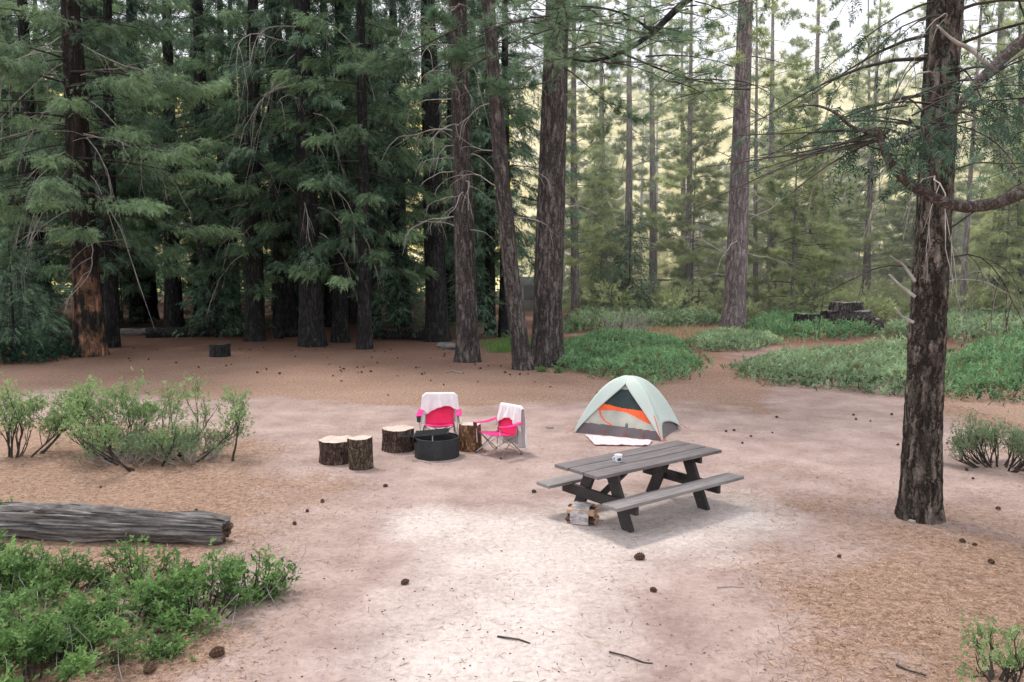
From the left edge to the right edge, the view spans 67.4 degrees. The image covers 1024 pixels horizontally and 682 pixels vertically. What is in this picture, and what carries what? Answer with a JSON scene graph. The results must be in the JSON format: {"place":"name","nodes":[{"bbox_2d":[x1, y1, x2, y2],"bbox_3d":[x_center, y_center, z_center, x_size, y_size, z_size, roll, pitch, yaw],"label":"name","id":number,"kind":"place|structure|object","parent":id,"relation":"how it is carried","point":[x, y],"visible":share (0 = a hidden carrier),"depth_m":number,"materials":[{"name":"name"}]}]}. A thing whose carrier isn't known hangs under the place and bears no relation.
{"place":"outdoors","nodes":[
{"label":"outdoors","id":0,"kind":"place"},
{"bbox_2d":[0,292,1023,681],"bbox_3d":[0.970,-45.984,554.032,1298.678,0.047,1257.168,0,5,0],"label":"ground","id":1,"kind":"structure","parent":0,"point":[430,516],"depth_m":9.99,"materials":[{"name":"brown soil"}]},
{"bbox_2d":[0,14,56,328],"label":"cedar tree","id":2,"kind":"object","parent":1,"relation":"on","point":[5,90],"visible":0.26,"depth_m":41.78,"materials":[{"name":"green plant"}]},
{"bbox_2d":[0,247,64,330],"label":"young fir","id":3,"kind":"object","parent":1,"relation":"on","point":[40,292],"visible":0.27,"depth_m":38.05,"materials":[{"name":"green plant"}]},
{"bbox_2d":[0,235,69,360],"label":"young fir","id":4,"kind":"object","parent":1,"relation":"on","point":[21,311],"visible":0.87,"depth_m":28.07,"materials":[{"name":"green plant"}]},
{"bbox_2d":[0,528,78,609],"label":"leafy bush","id":5,"kind":"object","parent":1,"relation":"on","point":[9,558],"visible":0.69,"depth_m":7.73,"materials":[{"name":"green plant"}]},
{"bbox_2d":[0,371,81,457],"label":"manzanita shrub","id":6,"kind":"object","parent":1,"relation":"on","point":[20,410],"visible":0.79,"depth_m":13.67,"materials":[{"name":"green plant"}]},
{"bbox_2d":[0,324,83,363],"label":"ground cover shrub","id":7,"kind":"object","parent":1,"relation":"on","point":[10,355],"visible":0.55,"depth_m":28.50,"materials":[{"name":"green plant"}]},
{"bbox_2d":[0,0,102,329],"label":"cedar tree","id":8,"kind":"object","parent":1,"relation":"on","point":[22,27],"visible":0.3,"depth_m":39.93,"materials":[{"name":"green plant"}]},
{"bbox_2d":[0,574,104,668],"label":"leafy bush","id":9,"kind":"object","parent":1,"relation":"on","point":[20,598],"visible":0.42,"depth_m":6.72,"materials":[{"name":"green plant"}]},
{"bbox_2d":[0,539,117,605],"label":"leafy bush","id":10,"kind":"object","parent":1,"relation":"on","point":[75,569],"visible":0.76,"depth_m":7.77,"materials":[{"name":"green plant"}]},
{"bbox_2d":[0,604,141,681],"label":"leafy bush","id":11,"kind":"object","parent":1,"relation":"on","point":[94,635],"visible":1,"depth_m":6.13,"materials":[{"name":"green plant"}]},
{"bbox_2d":[10,0,163,327],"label":"cedar tree","id":12,"kind":"object","parent":1,"relation":"on","point":[141,273],"visible":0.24,"depth_m":40.93,"materials":[{"name":"green plant"}]},
{"bbox_2d":[33,0,163,293],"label":"cedar tree","id":13,"kind":"object","parent":1,"relation":"on","point":[65,244],"visible":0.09,"depth_m":44.34,"materials":[{"name":"green plant"}]},
{"bbox_2d":[40,366,166,458],"bbox_3d":[-7.248,1.250,13.721,2.030,1.602,1.740,0,5,0],"label":"manzanita shrub","id":14,"kind":"object","parent":1,"relation":"on","point":[138,411],"visible":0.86,"depth_m":13.52,"materials":[{"name":"green plant"}]},
{"bbox_2d":[0,0,220,347],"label":"cedar tree","id":15,"kind":"object","parent":1,"relation":"on","point":[111,259],"visible":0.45,"depth_m":32.88,"materials":[{"name":"green plant"}]},
{"bbox_2d":[11,573,219,662],"bbox_3d":[-3.551,2.403,6.926,1.631,0.572,1.343,0,5,0],"label":"leafy bush","id":16,"kind":"object","parent":1,"relation":"on","point":[106,604],"visible":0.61,"depth_m":6.90,"materials":[{"name":"green plant"}]},
{"bbox_2d":[0,502,233,544],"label":"fallen log","id":17,"kind":"object","parent":1,"relation":"on","point":[76,522],"visible":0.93,"depth_m":9.26,"materials":[{"name":"grey wood"}]},
{"bbox_2d":[0,0,242,357],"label":"cedar tree","id":18,"kind":"object","parent":1,"relation":"on","point":[80,234],"visible":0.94,"depth_m":29.13,"materials":[{"name":"green plant"}]},
{"bbox_2d":[69,419,176,466],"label":"dry bush","id":19,"kind":"object","parent":1,"relation":"on","point":[132,444],"visible":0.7,"depth_m":13.01,"materials":[{"name":"green plant"}]},
{"bbox_2d":[81,533,195,591],"bbox_3d":[-3.976,2.307,8.052,1.068,0.516,0.955,4,7,39],"label":"leafy bush","id":20,"kind":"object","parent":1,"relation":"on","point":[135,571],"visible":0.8,"depth_m":8.02,"materials":[{"name":"green plant"}]},
{"bbox_2d":[97,0,190,322],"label":"cedar tree","id":21,"kind":"object","parent":1,"relation":"on","point":[130,13],"visible":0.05,"depth_m":49.61,"materials":[{"name":"green plant"}]},
{"bbox_2d":[53,371,255,471],"bbox_3d":[-6.171,1.368,13.411,3.118,1.444,2.710,-3,6,-34],"label":"manzanita shrub","id":22,"kind":"object","parent":1,"relation":"on","point":[81,433],"visible":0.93,"depth_m":13.17,"materials":[{"name":"green plant"}]},
{"bbox_2d":[132,621,200,662],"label":"leafy bush","id":23,"kind":"object","parent":1,"relation":"on","point":[158,643],"visible":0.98,"depth_m":6.49,"materials":[{"name":"green plant"}]},
{"bbox_2d":[100,0,244,327],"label":"cedar tree","id":24,"kind":"object","parent":1,"relation":"on","point":[173,314],"visible":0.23,"depth_m":42.28,"materials":[{"name":"green plant"}]},
{"bbox_2d":[140,416,232,465],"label":"dry bush","id":25,"kind":"object","parent":1,"relation":"on","point":[183,445],"visible":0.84,"depth_m":13.10,"materials":[{"name":"green plant"}]},
{"bbox_2d":[145,327,243,337],"bbox_3d":[-15.881,-0.434,39.141,5.177,0.559,0.560,-1,5,-12],"label":"fallen log","id":26,"kind":"object","parent":1,"relation":"on","point":[159,332],"visible":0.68,"depth_m":38.81,"materials":[{"name":"brown wood"}]},
{"bbox_2d":[111,538,281,634],"bbox_3d":[-2.971,2.269,7.208,1.453,0.787,1.026,0,5,0],"label":"leafy bush","id":27,"kind":"object","parent":1,"relation":"on","point":[189,575],"visible":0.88,"depth_m":7.19,"materials":[{"name":"green plant"}]},
{"bbox_2d":[116,0,285,327],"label":"cedar tree","id":28,"kind":"object","parent":1,"relation":"on","point":[197,7],"visible":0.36,"depth_m":38.88,"materials":[{"name":"green plant"}]},
{"bbox_2d":[172,246,244,337],"bbox_3d":[-14.982,-2.398,38.412,3.654,4.763,3.612,-5,7,-43],"label":"young fir","id":29,"kind":"object","parent":1,"relation":"on","point":[203,305],"visible":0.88,"depth_m":38.25,"materials":[{"name":"green plant"}]},
{"bbox_2d":[173,0,271,323],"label":"cedar tree","id":30,"kind":"object","parent":1,"relation":"on","point":[218,158],"visible":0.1,"depth_m":48.30,"materials":[{"name":"green plant"}]},
{"bbox_2d":[155,0,333,341],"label":"cedar tree","id":31,"kind":"object","parent":1,"relation":"on","point":[256,289],"visible":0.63,"depth_m":35.49,"materials":[{"name":"green plant"}]},
{"bbox_2d":[189,542,305,610],"bbox_3d":[-2.651,2.301,7.671,1.051,0.562,1.000,0,5,0],"label":"leafy bush","id":32,"kind":"object","parent":1,"relation":"on","point":[268,565],"visible":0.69,"depth_m":7.67,"materials":[{"name":"green plant"}]},
{"bbox_2d":[191,0,334,329],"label":"cedar tree","id":33,"kind":"object","parent":1,"relation":"on","point":[289,314],"visible":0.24,"depth_m":39.82,"materials":[{"name":"green plant"}]},
{"bbox_2d":[2,251,525,303],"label":"undergrowth","id":34,"kind":"object","parent":1,"relation":"on","point":[66,290],"visible":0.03,"depth_m":87.95,"materials":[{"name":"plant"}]},
{"bbox_2d":[240,0,296,338],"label":"cedar tree","id":35,"kind":"object","parent":1,"relation":"on","point":[278,317],"visible":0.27,"depth_m":37.66,"materials":[{"name":"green plant"}]},
{"bbox_2d":[210,0,352,329],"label":"cedar tree","id":36,"kind":"object","parent":1,"relation":"on","point":[237,200],"visible":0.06,"depth_m":42.69,"materials":[{"name":"green plant"}]},
{"bbox_2d":[200,0,398,346],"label":"cedar tree","id":37,"kind":"object","parent":1,"relation":"on","point":[311,329],"visible":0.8,"depth_m":33.14,"materials":[{"name":"green plant"}]},
{"bbox_2d":[261,0,384,326],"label":"cedar tree","id":38,"kind":"object","parent":1,"relation":"on","point":[328,296],"visible":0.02,"depth_m":46.20,"materials":[{"name":"green plant"}]},
{"bbox_2d":[245,0,417,342],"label":"cedar tree","id":39,"kind":"object","parent":1,"relation":"on","point":[340,331],"visible":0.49,"depth_m":35.04,"materials":[{"name":"green plant"}]},
{"bbox_2d":[319,435,350,465],"bbox_3d":[-3.041,1.886,13.245,0.555,0.431,0.586,1,5,6],"label":"log stump","id":40,"kind":"object","parent":1,"relation":"on","point":[333,450],"visible":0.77,"depth_m":13.02,"materials":[{"name":"brown wood"}]},
{"bbox_2d":[263,0,452,349],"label":"cedar tree","id":41,"kind":"object","parent":1,"relation":"on","point":[364,200],"visible":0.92,"depth_m":31.99,"materials":[{"name":"green plant"}]},
{"bbox_2d":[347,435,373,470],"bbox_3d":[-2.536,1.867,12.833,0.421,0.544,0.406,-4,3,-24],"label":"log stump","id":42,"kind":"object","parent":1,"relation":"on","point":[360,451],"visible":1,"depth_m":12.67,"materials":[{"name":"brown wood"}]},
{"bbox_2d":[293,0,448,330],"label":"cedar tree","id":43,"kind":"object","parent":1,"relation":"on","point":[380,131],"visible":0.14,"depth_m":40.41,"materials":[{"name":"green plant"}]},
{"bbox_2d":[381,425,413,452],"bbox_3d":[-2.098,1.807,14.189,0.619,0.439,0.628,1,5,8],"label":"log stump","id":44,"kind":"object","parent":1,"relation":"on","point":[393,441],"visible":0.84,"depth_m":13.96,"materials":[{"name":"brown wood"}]},
{"bbox_2d":[371,245,424,338],"bbox_3d":[-5.682,-2.330,37.633,3.612,4.763,3.654,2,5,34],"label":"young fir","id":45,"kind":"object","parent":1,"relation":"on","point":[398,308],"visible":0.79,"depth_m":37.56,"materials":[{"name":"green plant"}]},
{"bbox_2d":[348,0,454,326],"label":"cedar tree","id":46,"kind":"object","parent":1,"relation":"on","point":[398,220],"visible":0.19,"depth_m":45.95,"materials":[{"name":"green plant"}]},
{"bbox_2d":[399,428,458,460],"bbox_3d":[-1.472,1.845,13.699,1.072,0.464,0.813,0,5,0],"label":"fire ring","id":47,"kind":"object","parent":1,"relation":"on","point":[437,444],"visible":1,"depth_m":13.44,"materials":[{"name":"metal"}]},
{"bbox_2d":[342,0,522,341],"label":"cedar tree","id":48,"kind":"object","parent":1,"relation":"on","point":[436,328],"visible":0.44,"depth_m":35.72,"materials":[{"name":"green plant"}]},
{"bbox_2d":[416,406,461,433],"bbox_3d":[-1.367,1.512,14.438,0.850,0.932,0.712,0,5,-3],"label":"folding chair","id":49,"kind":"object","parent":1,"relation":"on","point":[443,416],"visible":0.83,"depth_m":14.68,"materials":[{"name":"pink fabric"}]},
{"bbox_2d":[420,392,459,423],"bbox_3d":[-1.384,1.311,14.757,0.789,0.657,0.349,0,5,-3],"label":"towel","id":50,"kind":"object","parent":49,"relation":"on","point":[431,401],"visible":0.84,"depth_m":14.66,"materials":[{"name":"white fabric"}]},
{"bbox_2d":[382,0,513,362],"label":"pine tree","id":51,"kind":"object","parent":1,"relation":"on","point":[467,348],"visible":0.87,"depth_m":27.50,"materials":[{"name":"brown plant"}]},
{"bbox_2d":[403,0,515,321],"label":"cedar tree","id":52,"kind":"object","parent":1,"relation":"on","point":[449,285],"visible":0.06,"depth_m":50.66,"materials":[{"name":"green plant"}]},
{"bbox_2d":[332,0,595,370],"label":"pine tree","id":53,"kind":"object","parent":1,"relation":"on","point":[522,359],"visible":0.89,"depth_m":25.31,"materials":[{"name":"brown plant"}]},
{"bbox_2d":[412,0,541,335],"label":"cedar tree","id":54,"kind":"object","parent":1,"relation":"on","point":[489,251],"visible":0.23,"depth_m":39.41,"materials":[{"name":"green plant"}]},
{"bbox_2d":[446,247,508,338],"bbox_3d":[-1.958,-2.378,38.348,3.654,4.763,3.612,-3,7,-33],"label":"young fir","id":55,"kind":"object","parent":1,"relation":"on","point":[482,312],"visible":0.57,"depth_m":38.17,"materials":[{"name":"green plant"}]},
{"bbox_2d":[473,417,522,458],"bbox_3d":[-0.237,1.614,13.823,0.640,0.839,0.765,-5,7,-44],"label":"folding chair","id":56,"kind":"object","parent":1,"relation":"on","point":[506,427],"visible":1,"depth_m":13.89,"materials":[{"name":"pink fabric"}]},
{"bbox_2d":[496,402,527,449],"bbox_3d":[0.009,1.559,14.011,0.327,0.823,0.652,-5,7,-44],"label":"towel","id":57,"kind":"object","parent":56,"relation":"on","point":[514,413],"visible":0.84,"depth_m":13.93,"materials":[{"name":"white fabric"}]},
{"bbox_2d":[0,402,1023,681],"bbox_3d":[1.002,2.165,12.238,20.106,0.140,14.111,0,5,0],"label":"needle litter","id":58,"kind":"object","parent":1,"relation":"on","point":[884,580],"visible":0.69,"depth_m":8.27,"materials":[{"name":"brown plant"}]},
{"bbox_2d":[440,0,586,337],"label":"cedar tree","id":59,"kind":"object","parent":1,"relation":"on","point":[502,313],"visible":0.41,"depth_m":37.85,"materials":[{"name":"green plant"}]},
{"bbox_2d":[516,0,620,312],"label":"pine tree","id":60,"kind":"object","parent":1,"relation":"on","point":[597,180],"visible":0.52,"depth_m":52.79,"materials":[{"name":"green plant"}]},
{"bbox_2d":[434,0,717,367],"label":"pine tree","id":61,"kind":"object","parent":1,"relation":"on","point":[547,344],"visible":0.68,"depth_m":26.32,"materials":[{"name":"brown plant"}]},
{"bbox_2d":[562,139,637,314],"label":"young conifer","id":62,"kind":"object","parent":1,"relation":"on","point":[591,262],"visible":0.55,"depth_m":57.19,"materials":[{"name":"green plant"}]},
{"bbox_2d":[564,0,649,290],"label":"pine tree","id":63,"kind":"object","parent":1,"relation":"on","point":[625,138],"visible":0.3,"depth_m":66.29,"materials":[{"name":"green plant"}]},
{"bbox_2d":[565,375,688,441],"bbox_3d":[2.404,1.303,15.864,2.165,1.188,1.615,2,6,26],"label":"dome tent","id":64,"kind":"object","parent":1,"relation":"on","point":[628,406],"visible":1,"depth_m":15.55,"materials":[{"name":"grey fabric"}]},
{"bbox_2d":[585,408,655,430],"bbox_3d":[2.226,1.365,15.479,1.634,0.736,0.391,2,6,26],"label":"door panel","id":65,"kind":"structure","parent":64,"relation":"in","point":[615,418],"depth_m":15.46,"materials":[{"name":"beige fabric"}]},
{"bbox_2d":[592,0,671,299],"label":"pine tree","id":66,"kind":"object","parent":1,"relation":"on","point":[629,180],"visible":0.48,"depth_m":65.10,"materials":[{"name":"green plant"}]},
{"bbox_2d":[595,205,668,308],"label":"young fir","id":67,"kind":"object","parent":1,"relation":"on","point":[630,259],"visible":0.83,"depth_m":54.26,"materials":[{"name":"green plant"}]},
{"bbox_2d":[551,327,713,384],"bbox_3d":[4.497,0.195,30.421,6.284,0.752,18.196,1,5,7],"label":"ground cover shrub","id":68,"kind":"object","parent":1,"relation":"on","point":[613,347],"visible":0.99,"depth_m":27.00,"materials":[{"name":"green plant"}]},
{"bbox_2d":[537,440,743,531],"bbox_3d":[1.782,1.987,10.567,2.484,0.812,1.530,-4,6,-37],"label":"picnic table","id":69,"kind":"object","parent":1,"relation":"on","point":[655,460],"visible":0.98,"depth_m":10.32,"materials":[{"name":"grey wood"}]},
{"bbox_2d":[563,302,720,333],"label":"ground cover shrub","id":70,"kind":"object","parent":1,"relation":"on","point":[578,319],"visible":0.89,"depth_m":45.72,"materials":[{"name":"green plant"}]},
{"bbox_2d":[606,0,699,289],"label":"pine tree","id":71,"kind":"object","parent":1,"relation":"on","point":[651,186],"visible":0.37,"depth_m":66.91,"materials":[{"name":"green plant"}]},
{"bbox_2d":[634,9,725,278],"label":"pine tree","id":72,"kind":"object","parent":1,"relation":"on","point":[666,264],"visible":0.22,"depth_m":69.97,"materials":[{"name":"green plant"}]},
{"bbox_2d":[645,0,737,306],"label":"pine tree","id":73,"kind":"object","parent":1,"relation":"on","point":[689,163],"visible":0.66,"depth_m":56.12,"materials":[{"name":"green plant"}]},
{"bbox_2d":[630,77,757,303],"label":"young conifer","id":74,"kind":"object","parent":1,"relation":"on","point":[679,221],"visible":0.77,"depth_m":56.64,"materials":[{"name":"green plant"}]},
{"bbox_2d":[463,0,930,457],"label":"pine tree","id":75,"kind":"object","parent":1,"relation":"on","point":[624,49],"visible":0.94,"depth_m":12.62,"materials":[{"name":"green plant"}]},
{"bbox_2d":[654,0,814,328],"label":"pine tree","id":76,"kind":"object","parent":1,"relation":"on","point":[734,301],"visible":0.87,"depth_m":44.03,"materials":[{"name":"green plant"}]},
{"bbox_2d":[682,326,787,351],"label":"ground cover shrub","id":77,"kind":"object","parent":1,"relation":"on","point":[725,338],"visible":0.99,"depth_m":33.71,"materials":[{"name":"green plant"}]},
{"bbox_2d":[747,123,808,301],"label":"young conifer","id":78,"kind":"object","parent":1,"relation":"on","point":[763,273],"visible":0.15,"depth_m":72.61,"materials":[{"name":"green plant"}]},
{"bbox_2d":[722,0,834,309],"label":"pine tree","id":79,"kind":"object","parent":1,"relation":"on","point":[772,239],"visible":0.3,"depth_m":62.21,"materials":[{"name":"green plant"}]},
{"bbox_2d":[562,273,1021,320],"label":"undergrowth","id":80,"kind":"object","parent":1,"relation":"on","point":[886,300],"visible":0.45,"depth_m":54.01,"materials":[{"name":"green plant"}]},
{"bbox_2d":[746,58,863,310],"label":"young conifer","id":81,"kind":"object","parent":1,"relation":"on","point":[773,185],"visible":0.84,"depth_m":52.84,"materials":[{"name":"green plant"}]},
{"bbox_2d":[740,305,882,341],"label":"ground cover shrub","id":82,"kind":"object","parent":1,"relation":"on","point":[775,320],"visible":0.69,"depth_m":39.30,"materials":[{"name":"green plant"}]},
{"bbox_2d":[767,143,859,309],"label":"young conifer","id":83,"kind":"object","parent":1,"relation":"on","point":[846,251],"visible":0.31,"depth_m":58.45,"materials":[{"name":"green plant"}]},
{"bbox_2d":[750,0,879,304],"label":"pine tree","id":84,"kind":"object","parent":1,"relation":"on","point":[831,41],"visible":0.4,"depth_m":57.23,"materials":[{"name":"green plant"}]},
{"bbox_2d":[793,301,884,332],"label":"rotten stump","id":85,"kind":"object","parent":1,"relation":"on","point":[836,310],"visible":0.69,"depth_m":42.19,"materials":[{"name":"brown wood"}]},
{"bbox_2d":[720,334,970,398],"bbox_3d":[12.366,0.385,27.450,7.338,0.916,15.698,3,6,33],"label":"ground cover shrub","id":86,"kind":"object","parent":1,"relation":"on","point":[887,357],"visible":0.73,"depth_m":23.50,"materials":[{"name":"green plant"}]},
{"bbox_2d":[823,146,896,286],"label":"young conifer","id":87,"kind":"object","parent":1,"relation":"on","point":[848,274],"visible":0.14,"depth_m":84.20,"materials":[{"name":"green plant"}]},
{"bbox_2d":[819,0,914,300],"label":"pine tree","id":88,"kind":"object","parent":1,"relation":"on","point":[866,213],"visible":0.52,"depth_m":60.37,"materials":[{"name":"green plant"}]},
{"bbox_2d":[827,1,915,307],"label":"pine tree","id":89,"kind":"object","parent":1,"relation":"on","point":[891,202],"visible":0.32,"depth_m":65.07,"materials":[{"name":"green plant"}]},
{"bbox_2d":[727,0,1023,524],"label":"conifer tree","id":90,"kind":"object","parent":1,"relation":"on","point":[920,496],"visible":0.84,"depth_m":9.88,"materials":[{"name":"green plant"}]},
{"bbox_2d":[694,25,1023,218],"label":"branch","id":91,"kind":"object","parent":90,"relation":"attached to","point":[896,170],"visible":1,"depth_m":7.14,"materials":[{"name":"green plant"}]},
{"bbox_2d":[871,112,972,291],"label":"young conifer","id":92,"kind":"object","parent":1,"relation":"on","point":[898,229],"visible":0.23,"depth_m":67.83,"materials":[{"name":"green plant"}]},
{"bbox_2d":[880,66,988,268],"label":"pine tree","id":93,"kind":"object","parent":1,"relation":"on","point":[909,254],"visible":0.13,"depth_m":65.58,"materials":[{"name":"green plant"}]},
{"bbox_2d":[874,306,1023,342],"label":"ground cover shrub","id":94,"kind":"object","parent":1,"relation":"on","point":[976,322],"visible":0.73,"depth_m":39.65,"materials":[{"name":"green plant"}]},
{"bbox_2d":[892,0,1023,310],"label":"pine tree","id":95,"kind":"object","parent":1,"relation":"on","point":[963,283],"visible":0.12,"depth_m":52.18,"materials":[{"name":"green plant"}]},
{"bbox_2d":[944,407,1023,472],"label":"dry bush","id":96,"kind":"object","parent":1,"relation":"on","point":[980,438],"visible":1,"depth_m":12.86,"materials":[{"name":"green plant"}]},
{"bbox_2d":[944,328,1023,405],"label":"ground cover shrub","id":97,"kind":"object","parent":1,"relation":"on","point":[989,349],"visible":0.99,"depth_m":23.00,"materials":[{"name":"green plant"}]},
{"bbox_2d":[952,128,1023,315],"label":"young conifer","id":98,"kind":"object","parent":1,"relation":"on","point":[1008,247],"visible":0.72,"depth_m":52.35,"materials":[{"name":"green plant"}]},
{"bbox_2d":[953,611,1023,681],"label":"leafy sprig","id":99,"kind":"object","parent":1,"relation":"on","point":[1010,664],"visible":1,"depth_m":5.96,"materials":[{"name":"green plant"}]},
{"bbox_2d":[954,2,1023,307],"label":"pine tree","id":100,"kind":"object","parent":1,"relation":"on","point":[1002,47],"visible":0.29,"depth_m":55.43,"materials":[{"name":"green plant"}]},
{"bbox_2d":[954,0,1023,302],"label":"pine tree","id":101,"kind":"object","parent":1,"relation":"on","point":[1001,11],"visible":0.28,"depth_m":59.84,"materials":[{"name":"green plant"}]},
{"bbox_2d":[955,0,1023,198],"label":"cedar tree","id":102,"kind":"object","parent":1,"relation":"on","point":[962,156],"visible":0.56,"depth_m":18.45,"materials":[{"name":"green plant"}]},
{"bbox_2d":[0,0,1023,93],"label":"sky","id":103,"kind":"structure","parent":0,"point":[900,6],"materials":[{"name":"white"}]},
{"bbox_2d":[53,74,1017,291],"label":"hillside","id":104,"kind":"structure","parent":0,"point":[843,104],"depth_m":206.89,"materials":[{"name":"plant"}]},
{"bbox_2d":[45,40,1023,291],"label":"hillside woods","id":105,"kind":"object","parent":104,"relation":"on","point":[634,95],"visible":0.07,"depth_m":225.38,"materials":[{"name":"green plant"}]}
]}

